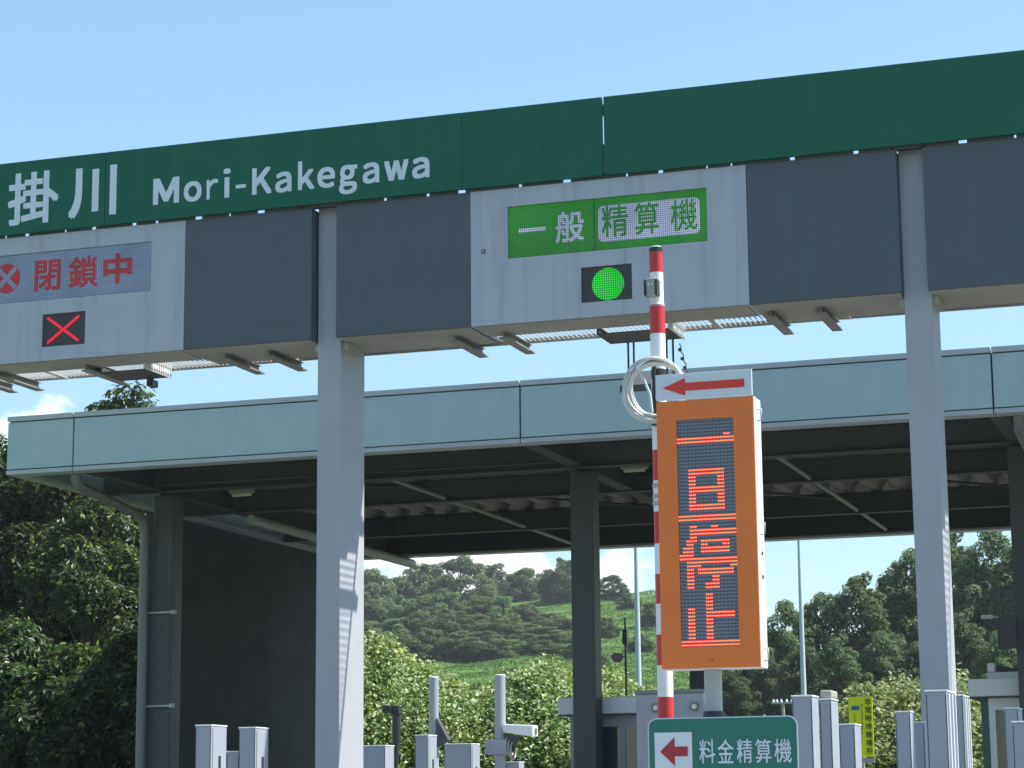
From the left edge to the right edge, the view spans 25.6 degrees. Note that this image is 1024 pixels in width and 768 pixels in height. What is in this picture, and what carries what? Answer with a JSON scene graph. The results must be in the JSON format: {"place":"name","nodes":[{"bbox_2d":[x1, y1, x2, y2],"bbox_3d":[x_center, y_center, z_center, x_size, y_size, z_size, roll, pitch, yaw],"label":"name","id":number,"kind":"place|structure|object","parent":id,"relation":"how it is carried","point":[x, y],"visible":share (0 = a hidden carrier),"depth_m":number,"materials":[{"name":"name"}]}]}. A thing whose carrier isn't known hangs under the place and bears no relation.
{"place":"outdoors","nodes":[
{"label":"outdoors","id":0,"kind":"place"},
{"bbox_2d":[0,0,1023,648],"label":"sky","id":1,"kind":"structure","parent":0,"point":[78,77],"materials":[{"name":"blue"}]},
{"bbox_2d":[6,344,1023,767],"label":"toll booth","id":2,"kind":"object","parent":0,"point":[526,466],"depth_m":32.20,"materials":[{"name":"grey metal"}]},
{"bbox_2d":[229,488,254,496],"bbox_3d":[-4.243,1.633,35.387,0.400,0.268,0.140,-4,-11,18],"label":"canopy light","id":3,"kind":"object","parent":2,"relation":"attached to","point":[240,492],"visible":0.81,"depth_m":35.33,"materials":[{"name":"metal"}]},
{"bbox_2d":[602,715,636,767],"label":"window frame","id":4,"kind":"structure","parent":2,"relation":"in","point":[619,731],"depth_m":32.04,"materials":[{"name":"grey metal"}]},
{"bbox_2d":[620,465,648,472],"bbox_3d":[1.804,1.165,33.183,0.400,0.268,0.140,-4,-11,18],"label":"canopy light","id":5,"kind":"object","parent":2,"relation":"attached to","point":[635,469],"visible":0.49,"depth_m":33.13,"materials":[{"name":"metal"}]},
{"bbox_2d":[981,589,1018,648],"bbox_3d":[6.460,3.104,29.754,0.489,0.772,0.250,-4,-11,18],"label":"signal box","id":6,"kind":"object","parent":2,"relation":"attached to","point":[1007,632],"visible":1,"depth_m":29.60,"materials":[{"name":"black plastic"}]},
{"bbox_2d":[370,590,689,689],"bbox_3d":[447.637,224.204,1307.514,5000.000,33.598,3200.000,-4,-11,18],"label":"ground","id":7,"kind":"structure","parent":0,"point":[444,664],"depth_m":232.71,"materials":[{"name":"green plant"}]},
{"bbox_2d":[0,485,51,623],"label":"tree","id":8,"kind":"object","parent":7,"relation":"on","point":[10,601],"visible":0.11,"depth_m":51.82,"materials":[{"name":"green plant"}]},
{"bbox_2d":[0,432,53,530],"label":"tree","id":9,"kind":"object","parent":7,"relation":"on","point":[3,457],"visible":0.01,"depth_m":57.23,"materials":[{"name":"green plant"}]},
{"bbox_2d":[0,615,73,767],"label":"tree","id":10,"kind":"object","parent":7,"relation":"on","point":[20,647],"visible":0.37,"depth_m":40.18,"materials":[{"name":"green plant"}]},
{"bbox_2d":[0,640,134,767],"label":"tree","id":11,"kind":"object","parent":7,"relation":"on","point":[33,710],"visible":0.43,"depth_m":38.89,"materials":[{"name":"green plant"}]},
{"bbox_2d":[1,494,139,670],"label":"tree","id":12,"kind":"object","parent":7,"relation":"on","point":[70,571],"visible":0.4,"depth_m":49.53,"materials":[{"name":"green plant"}]},
{"bbox_2d":[0,463,140,648],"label":"tree","id":13,"kind":"object","parent":7,"relation":"on","point":[35,496],"visible":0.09,"depth_m":52.38,"materials":[{"name":"green plant"}]},
{"bbox_2d":[25,627,137,767],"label":"tree","id":14,"kind":"object","parent":7,"relation":"on","point":[98,708],"visible":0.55,"depth_m":37.80,"materials":[{"name":"green plant"}]},
{"bbox_2d":[35,380,158,645],"bbox_3d":[-9.369,6.123,54.686,6.227,12.657,6.454,-4,-11,18],"label":"tree","id":15,"kind":"object","parent":7,"relation":"on","point":[116,402],"visible":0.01,"depth_m":55.30,"materials":[{"name":"green plant"}]},
{"bbox_2d":[364,620,389,642],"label":"tree","id":16,"kind":"object","parent":7,"relation":"on","point":[372,624],"visible":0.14,"depth_m":254.75,"materials":[{"name":"green plant"}]},
{"bbox_2d":[364,567,396,605],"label":"tree","id":17,"kind":"object","parent":7,"relation":"on","point":[373,582],"visible":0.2,"depth_m":321.83,"materials":[{"name":"green plant"}]},
{"bbox_2d":[364,599,398,626],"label":"tree","id":18,"kind":"object","parent":7,"relation":"on","point":[372,607],"visible":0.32,"depth_m":279.10,"materials":[{"name":"green plant"}]},
{"bbox_2d":[371,617,418,642],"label":"tree","id":19,"kind":"object","parent":7,"relation":"on","point":[392,626],"visible":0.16,"depth_m":252.75,"materials":[{"name":"green plant"}]},
{"bbox_2d":[374,595,416,623],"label":"tree","id":20,"kind":"object","parent":7,"relation":"on","point":[400,609],"visible":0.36,"depth_m":278.75,"materials":[{"name":"green plant"}]},
{"bbox_2d":[393,633,419,659],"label":"tree","id":21,"kind":"object","parent":7,"relation":"on","point":[401,638],"visible":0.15,"depth_m":235.28,"materials":[{"name":"green plant"}]},
{"bbox_2d":[384,562,441,605],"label":"tree","id":22,"kind":"object","parent":7,"relation":"on","point":[409,586],"visible":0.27,"depth_m":328.94,"materials":[{"name":"green plant"}]},
{"bbox_2d":[395,610,442,637],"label":"tree","id":23,"kind":"object","parent":7,"relation":"on","point":[413,620],"visible":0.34,"depth_m":252.97,"materials":[{"name":"green plant"}]},
{"bbox_2d":[403,627,447,661],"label":"tree","id":24,"kind":"object","parent":7,"relation":"on","point":[424,646],"visible":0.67,"depth_m":233.63,"materials":[{"name":"green plant"}]},
{"bbox_2d":[404,594,451,619],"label":"tree","id":25,"kind":"object","parent":7,"relation":"on","point":[421,601],"visible":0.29,"depth_m":278.28,"materials":[{"name":"green plant"}]},
{"bbox_2d":[418,608,469,644],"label":"tree","id":26,"kind":"object","parent":7,"relation":"on","point":[449,624],"visible":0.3,"depth_m":250.73,"materials":[{"name":"green plant"}]},
{"bbox_2d":[428,592,475,620],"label":"tree","id":27,"kind":"object","parent":7,"relation":"on","point":[452,598],"visible":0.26,"depth_m":277.30,"materials":[{"name":"green plant"}]},
{"bbox_2d":[435,630,478,661],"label":"tree","id":28,"kind":"object","parent":7,"relation":"on","point":[460,637],"visible":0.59,"depth_m":232.59,"materials":[{"name":"green plant"}]},
{"bbox_2d":[421,556,498,605],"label":"tree","id":29,"kind":"object","parent":7,"relation":"on","point":[464,566],"visible":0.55,"depth_m":323.43,"materials":[{"name":"green plant"}]},
{"bbox_2d":[459,613,491,639],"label":"tree","id":30,"kind":"object","parent":7,"relation":"on","point":[471,620],"visible":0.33,"depth_m":250.87,"materials":[{"name":"green plant"}]},
{"bbox_2d":[452,595,511,621],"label":"tree","id":31,"kind":"object","parent":7,"relation":"on","point":[478,602],"visible":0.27,"depth_m":275.80,"materials":[{"name":"green plant"}]},
{"bbox_2d":[450,630,516,661],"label":"tree","id":32,"kind":"object","parent":7,"relation":"on","point":[477,648],"visible":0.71,"depth_m":230.75,"materials":[{"name":"green plant"}]},
{"bbox_2d":[467,614,528,641],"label":"tree","id":33,"kind":"object","parent":7,"relation":"on","point":[502,623],"visible":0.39,"depth_m":248.57,"materials":[{"name":"green plant"}]},
{"bbox_2d":[472,562,523,598],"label":"tree","id":34,"kind":"object","parent":7,"relation":"on","point":[492,571],"visible":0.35,"depth_m":337.85,"materials":[{"name":"green plant"}]},
{"bbox_2d":[473,596,527,620],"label":"tree","id":35,"kind":"object","parent":7,"relation":"on","point":[504,601],"visible":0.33,"depth_m":274.98,"materials":[{"name":"green plant"}]},
{"bbox_2d":[486,639,529,659],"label":"tree","id":36,"kind":"object","parent":7,"relation":"on","point":[509,652],"visible":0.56,"depth_m":230.60,"materials":[{"name":"green plant"}]},
{"bbox_2d":[363,628,656,767],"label":"creeper thicket","id":37,"kind":"object","parent":7,"relation":"on","point":[395,674],"visible":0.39,"depth_m":52.89,"materials":[{"name":"green plant"}]},
{"bbox_2d":[498,567,542,601],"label":"tree","id":38,"kind":"object","parent":7,"relation":"on","point":[525,580],"visible":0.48,"depth_m":334.90,"materials":[{"name":"green plant"}]},
{"bbox_2d":[494,622,552,643],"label":"tree","id":39,"kind":"object","parent":7,"relation":"on","point":[520,628],"visible":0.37,"depth_m":248.04,"materials":[{"name":"green plant"}]},
{"bbox_2d":[506,603,549,624],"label":"tree","id":40,"kind":"object","parent":7,"relation":"on","point":[532,612],"visible":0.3,"depth_m":273.78,"materials":[{"name":"green plant"}]},
{"bbox_2d":[515,640,561,656],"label":"tree","id":41,"kind":"object","parent":7,"relation":"on","point":[533,646],"visible":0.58,"depth_m":229.93,"materials":[{"name":"green plant"}]},
{"bbox_2d":[520,626,571,644],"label":"tree","id":42,"kind":"object","parent":7,"relation":"on","point":[555,635],"visible":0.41,"depth_m":246.15,"materials":[{"name":"green plant"}]},
{"bbox_2d":[528,613,571,630],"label":"tree","id":43,"kind":"object","parent":7,"relation":"on","point":[561,622],"visible":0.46,"depth_m":271.91,"materials":[{"name":"green plant"}]},
{"bbox_2d":[532,644,568,655],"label":"tree","id":44,"kind":"object","parent":7,"relation":"on","point":[554,646],"visible":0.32,"depth_m":229.12,"materials":[{"name":"green plant"}]},
{"bbox_2d":[535,557,571,603],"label":"tree","id":45,"kind":"object","parent":7,"relation":"on","point":[555,586],"visible":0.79,"depth_m":323.31,"materials":[{"name":"green plant"}]},
{"bbox_2d":[601,617,623,637],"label":"shrub","id":46,"kind":"object","parent":7,"relation":"on","point":[611,629],"visible":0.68,"depth_m":258.57,"materials":[{"name":"green plant"}]},
{"bbox_2d":[600,575,630,600],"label":"tree","id":47,"kind":"object","parent":7,"relation":"on","point":[612,592],"visible":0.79,"depth_m":321.17,"materials":[{"name":"green plant"}]},
{"bbox_2d":[615,593,644,609],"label":"shrub","id":48,"kind":"object","parent":7,"relation":"on","point":[625,602],"visible":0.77,"depth_m":299.69,"materials":[{"name":"green plant"}]},
{"bbox_2d":[634,548,641,687],"bbox_3d":[4.348,7.602,63.642,1.868,11.127,0.300,-4,-11,18],"label":"lamp pole","id":49,"kind":"object","parent":7,"relation":"on","point":[637,633],"visible":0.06,"depth_m":64.00,"materials":[{"name":"metal"}]},
{"bbox_2d":[627,633,656,652],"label":"shrub","id":50,"kind":"object","parent":7,"relation":"on","point":[647,645],"visible":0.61,"depth_m":231.45,"materials":[{"name":"green plant"}]},
{"bbox_2d":[722,670,766,716],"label":"tree","id":51,"kind":"object","parent":7,"relation":"on","point":[741,704],"visible":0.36,"depth_m":113.10,"materials":[{"name":"green plant"}]},
{"bbox_2d":[723,669,770,714],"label":"tree","id":52,"kind":"object","parent":7,"relation":"on","point":[744,672],"visible":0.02,"depth_m":129.24,"materials":[{"name":"green plant"}]},
{"bbox_2d":[744,656,790,715],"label":"tree","id":53,"kind":"object","parent":7,"relation":"on","point":[765,685],"visible":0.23,"depth_m":114.53,"materials":[{"name":"green plant"}]},
{"bbox_2d":[771,699,791,715],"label":"utility pole","id":54,"kind":"object","parent":7,"relation":"on","point":[781,702],"visible":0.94,"depth_m":70.33,"materials":[{"name":"metal"}]},
{"bbox_2d":[747,599,819,715],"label":"tree","id":55,"kind":"object","parent":7,"relation":"on","point":[782,643],"visible":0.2,"depth_m":124.66,"materials":[{"name":"green plant"}]},
{"bbox_2d":[772,646,827,715],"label":"tree","id":56,"kind":"object","parent":7,"relation":"on","point":[789,680],"visible":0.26,"depth_m":112.09,"materials":[{"name":"green plant"}]},
{"bbox_2d":[797,540,806,694],"bbox_3d":[8.824,7.283,62.165,1.863,11.131,0.300,-4,-11,18],"label":"lamp pole","id":57,"kind":"object","parent":7,"relation":"on","point":[802,660],"visible":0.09,"depth_m":62.48,"materials":[{"name":"metal"}]},
{"bbox_2d":[789,592,852,685],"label":"tree","id":58,"kind":"object","parent":7,"relation":"on","point":[818,627],"visible":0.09,"depth_m":126.30,"materials":[{"name":"green plant"}]},
{"bbox_2d":[807,633,870,715],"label":"tree","id":59,"kind":"object","parent":7,"relation":"on","point":[845,662],"visible":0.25,"depth_m":109.64,"materials":[{"name":"green plant"}]},
{"bbox_2d":[811,571,911,686],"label":"tree","id":60,"kind":"object","parent":7,"relation":"on","point":[866,603],"visible":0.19,"depth_m":123.59,"materials":[{"name":"green plant"}]},
{"bbox_2d":[849,630,901,695],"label":"tree","id":61,"kind":"object","parent":7,"relation":"on","point":[877,669],"visible":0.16,"depth_m":110.97,"materials":[{"name":"green plant"}]},
{"bbox_2d":[890,641,919,686],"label":"tree","id":62,"kind":"object","parent":7,"relation":"on","point":[910,664],"visible":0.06,"depth_m":108.44,"materials":[{"name":"green plant"}]},
{"bbox_2d":[876,547,957,660],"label":"tree","id":63,"kind":"object","parent":7,"relation":"on","point":[901,599],"visible":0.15,"depth_m":126.55,"materials":[{"name":"green plant"}]},
{"bbox_2d":[909,533,990,630],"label":"tree","id":64,"kind":"object","parent":7,"relation":"on","point":[956,555],"visible":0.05,"depth_m":132.51,"materials":[{"name":"green plant"}]},
{"bbox_2d":[953,608,996,682],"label":"tree","id":65,"kind":"object","parent":7,"relation":"on","point":[967,635],"visible":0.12,"depth_m":109.80,"materials":[{"name":"green plant"}]},
{"bbox_2d":[951,531,1011,667],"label":"tree","id":66,"kind":"object","parent":7,"relation":"on","point":[972,596],"visible":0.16,"depth_m":123.43,"materials":[{"name":"green plant"}]},
{"bbox_2d":[964,631,1017,683],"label":"tree","id":67,"kind":"object","parent":7,"relation":"on","point":[985,659],"visible":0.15,"depth_m":105.36,"materials":[{"name":"green plant"}]},
{"bbox_2d":[981,546,1016,659],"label":"tree","id":68,"kind":"object","parent":7,"relation":"on","point":[1003,579],"visible":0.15,"depth_m":118.93,"materials":[{"name":"green plant"}]},
{"bbox_2d":[634,602,655,629],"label":"shrub","id":69,"kind":"object","parent":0,"point":[648,614],"visible":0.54,"depth_m":267.12,"materials":[{"name":"green plant"}]},
{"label":"road","id":70,"kind":"structure","parent":0,"visible":0},
{"bbox_2d":[145,513,316,767],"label":"screen wall","id":71,"kind":"structure","parent":70,"relation":"on","point":[248,636],"depth_m":39.90,"materials":[{"name":"grey concrete"}]},
{"bbox_2d":[611,617,627,695],"bbox_3d":[2.186,7.236,45.137,0.351,5.096,0.100,-4,-11,18],"label":"mirror pole","id":72,"kind":"object","parent":70,"relation":"on","point":[617,657],"visible":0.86,"depth_m":45.44,"materials":[{"name":"black metal"}]},
{"bbox_2d":[848,696,874,767],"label":"banner sign","id":73,"kind":"object","parent":70,"relation":"on","point":[860,710],"visible":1,"depth_m":43.66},
{"bbox_2d":[748,662,983,767],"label":"creeper bank","id":74,"kind":"structure","parent":70,"relation":"on","point":[887,700],"depth_m":54.01,"materials":[{"name":"green plant"}]},
{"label":"traffic island","id":75,"kind":"structure","parent":70,"relation":"on","visible":0},
{"bbox_2d":[195,725,226,767],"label":"detector post","id":76,"kind":"object","parent":75,"relation":"on","point":[210,746],"visible":1,"depth_m":19.14,"materials":[{"name":"grey metal"}]},
{"bbox_2d":[226,751,238,767],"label":"cabinet","id":77,"kind":"object","parent":75,"relation":"on","point":[232,759],"visible":0.56,"depth_m":20.09,"materials":[{"name":"metal"}]},
{"bbox_2d":[238,727,268,767],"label":"detector post","id":78,"kind":"object","parent":75,"relation":"on","point":[253,747],"visible":1,"depth_m":19.98,"materials":[{"name":"grey metal"}]},
{"bbox_2d":[363,745,394,767],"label":"cabinet","id":79,"kind":"object","parent":75,"relation":"on","point":[378,756],"visible":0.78,"depth_m":22.87,"materials":[{"name":"metal"}]},
{"bbox_2d":[382,705,402,767],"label":"device pole","id":80,"kind":"object","parent":75,"relation":"on","point":[396,712],"visible":0.94,"depth_m":23.54,"materials":[{"name":"black metal"}]},
{"bbox_2d":[414,735,436,767],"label":"detector post","id":81,"kind":"object","parent":75,"relation":"on","point":[425,751],"visible":1,"depth_m":24.20,"materials":[{"name":"grey metal"}]},
{"bbox_2d":[429,676,450,767],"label":"bar pole","id":82,"kind":"object","parent":75,"relation":"on","point":[437,728],"visible":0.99,"depth_m":24.90,"materials":[{"name":"metal"}]},
{"bbox_2d":[444,743,479,767],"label":"cabinet","id":83,"kind":"object","parent":75,"relation":"on","point":[461,755],"visible":0.89,"depth_m":25.42,"materials":[{"name":"grey metal"}]},
{"bbox_2d":[485,674,515,767],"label":"bar pole","id":84,"kind":"object","parent":75,"relation":"on","point":[498,747],"visible":1,"depth_m":26.08,"materials":[{"name":"metal"}]},
{"bbox_2d":[503,724,537,751],"bbox_3d":[0.104,4.095,26.040,0.376,0.324,0.200,-4,-11,18],"label":"camera housing","id":85,"kind":"object","parent":84,"relation":"attached to","point":[529,730],"visible":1,"depth_m":25.99,"materials":[{"name":"white paint"}]},
{"bbox_2d":[634,689,704,767],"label":"payment machine","id":86,"kind":"object","parent":75,"relation":"on","point":[689,703],"visible":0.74,"depth_m":29.84,"materials":[{"name":"white paint"}]},
{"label":"traffic island","id":87,"kind":"structure","parent":70,"relation":"on","visible":0},
{"bbox_2d":[644,245,673,717],"bbox_3d":[0.913,1.409,13.674,0.110,4.630,0.152,-4,-11,18],"label":"striped pole","id":88,"kind":"object","parent":87,"relation":"on","point":[653,288],"visible":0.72,"depth_m":13.88,"materials":[{"name":"metal"}]},
{"bbox_2d":[622,356,685,423],"bbox_3d":[0.874,0.035,13.819,0.420,0.419,0.052,-4,-11,18],"label":"cable coil","id":89,"kind":"object","parent":88,"relation":"hanging from","point":[638,413],"visible":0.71,"depth_m":13.84,"materials":[{"name":"white plastic"}]},
{"bbox_2d":[655,369,768,716],"bbox_3d":[1.206,1.777,13.204,0.626,3.730,0.201,-4,-11,18],"label":"message sign","id":90,"kind":"object","parent":87,"relation":"on","point":[712,532],"visible":0.99,"depth_m":13.29,"materials":[{"name":"orange metal"}]},
{"bbox_2d":[648,715,798,767],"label":"road sign","id":91,"kind":"object","parent":87,"relation":"on","point":[739,742],"visible":1,"depth_m":13.00,"materials":[{"name":"metal"}]},
{"bbox_2d":[791,695,820,767],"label":"detector post","id":92,"kind":"object","parent":87,"relation":"on","point":[805,711],"visible":1,"depth_m":14.72,"materials":[{"name":"metal"}]},
{"bbox_2d":[818,690,839,767],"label":"detector post","id":93,"kind":"object","parent":87,"relation":"on","point":[829,730],"visible":1,"depth_m":15.47,"materials":[{"name":"metal"}]},
{"bbox_2d":[839,723,861,767],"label":"cabinet","id":94,"kind":"object","parent":87,"relation":"on","point":[850,745],"visible":0.86,"depth_m":16.19,"materials":[{"name":"metal"}]},
{"bbox_2d":[894,711,916,767],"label":"detector post","id":95,"kind":"object","parent":87,"relation":"on","point":[905,738],"visible":1,"depth_m":18.24,"materials":[{"name":"metal"}]},
{"bbox_2d":[915,721,927,767],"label":"cabinet","id":96,"kind":"object","parent":87,"relation":"on","point":[921,744],"visible":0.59,"depth_m":18.68,"materials":[{"name":"metal"}]},
{"bbox_2d":[924,690,958,767],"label":"detector post","id":97,"kind":"object","parent":87,"relation":"on","point":[942,733],"visible":1,"depth_m":14.94,"materials":[{"name":"metal"}]},
{"bbox_2d":[956,695,972,767],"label":"detector post","id":98,"kind":"object","parent":87,"relation":"on","point":[964,731],"visible":0.84,"depth_m":15.87,"materials":[{"name":"metal"}]},
{"bbox_2d":[968,663,1019,767],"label":"toll booth","id":99,"kind":"object","parent":87,"relation":"on","point":[995,693],"visible":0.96,"depth_m":30.40,"materials":[{"name":"metal"}]},
{"bbox_2d":[988,698,1019,767],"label":"window frame","id":100,"kind":"structure","parent":99,"relation":"in","point":[997,746],"depth_m":30.39,"materials":[{"name":"white paint"}]},
{"bbox_2d":[1003,707,1022,767],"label":"detector post","id":101,"kind":"object","parent":87,"relation":"on","point":[1012,714],"visible":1,"depth_m":18.27,"materials":[{"name":"metal"}]},
{"bbox_2d":[1011,721,1023,767],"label":"cabinet","id":102,"kind":"object","parent":87,"relation":"on","point":[1018,738],"visible":1,"depth_m":16.10,"materials":[{"name":"metal"}]},
{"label":"traffic island","id":103,"kind":"structure","parent":70,"relation":"on","visible":0},
{"bbox_2d":[0,50,1023,767],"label":"toll gantry","id":104,"kind":"object","parent":103,"relation":"on","point":[912,210],"visible":0.98,"depth_m":21.77,"materials":[{"name":"metal"}]},
{"bbox_2d":[0,220,203,374],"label":"lane sign","id":105,"kind":"object","parent":104,"relation":"attached to","point":[103,297],"visible":1,"depth_m":23.13,"materials":[{"name":"metal"}]},
{"bbox_2d":[470,165,760,336],"bbox_3d":[0.975,-1.258,21.620,2.733,1.352,0.510,-4,-11,18],"label":"lane sign","id":106,"kind":"object","parent":104,"relation":"attached to","point":[564,256],"visible":1,"depth_m":21.41,"materials":[{"name":"metal"}]},
{"bbox_2d":[620,339,688,392],"bbox_3d":[1.468,-0.132,22.323,0.664,0.502,0.600,-4,-11,18],"label":"hanging antenna","id":107,"kind":"object","parent":104,"relation":"hanging from","point":[638,384],"visible":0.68,"depth_m":22.14,"materials":[{"name":"metal"}]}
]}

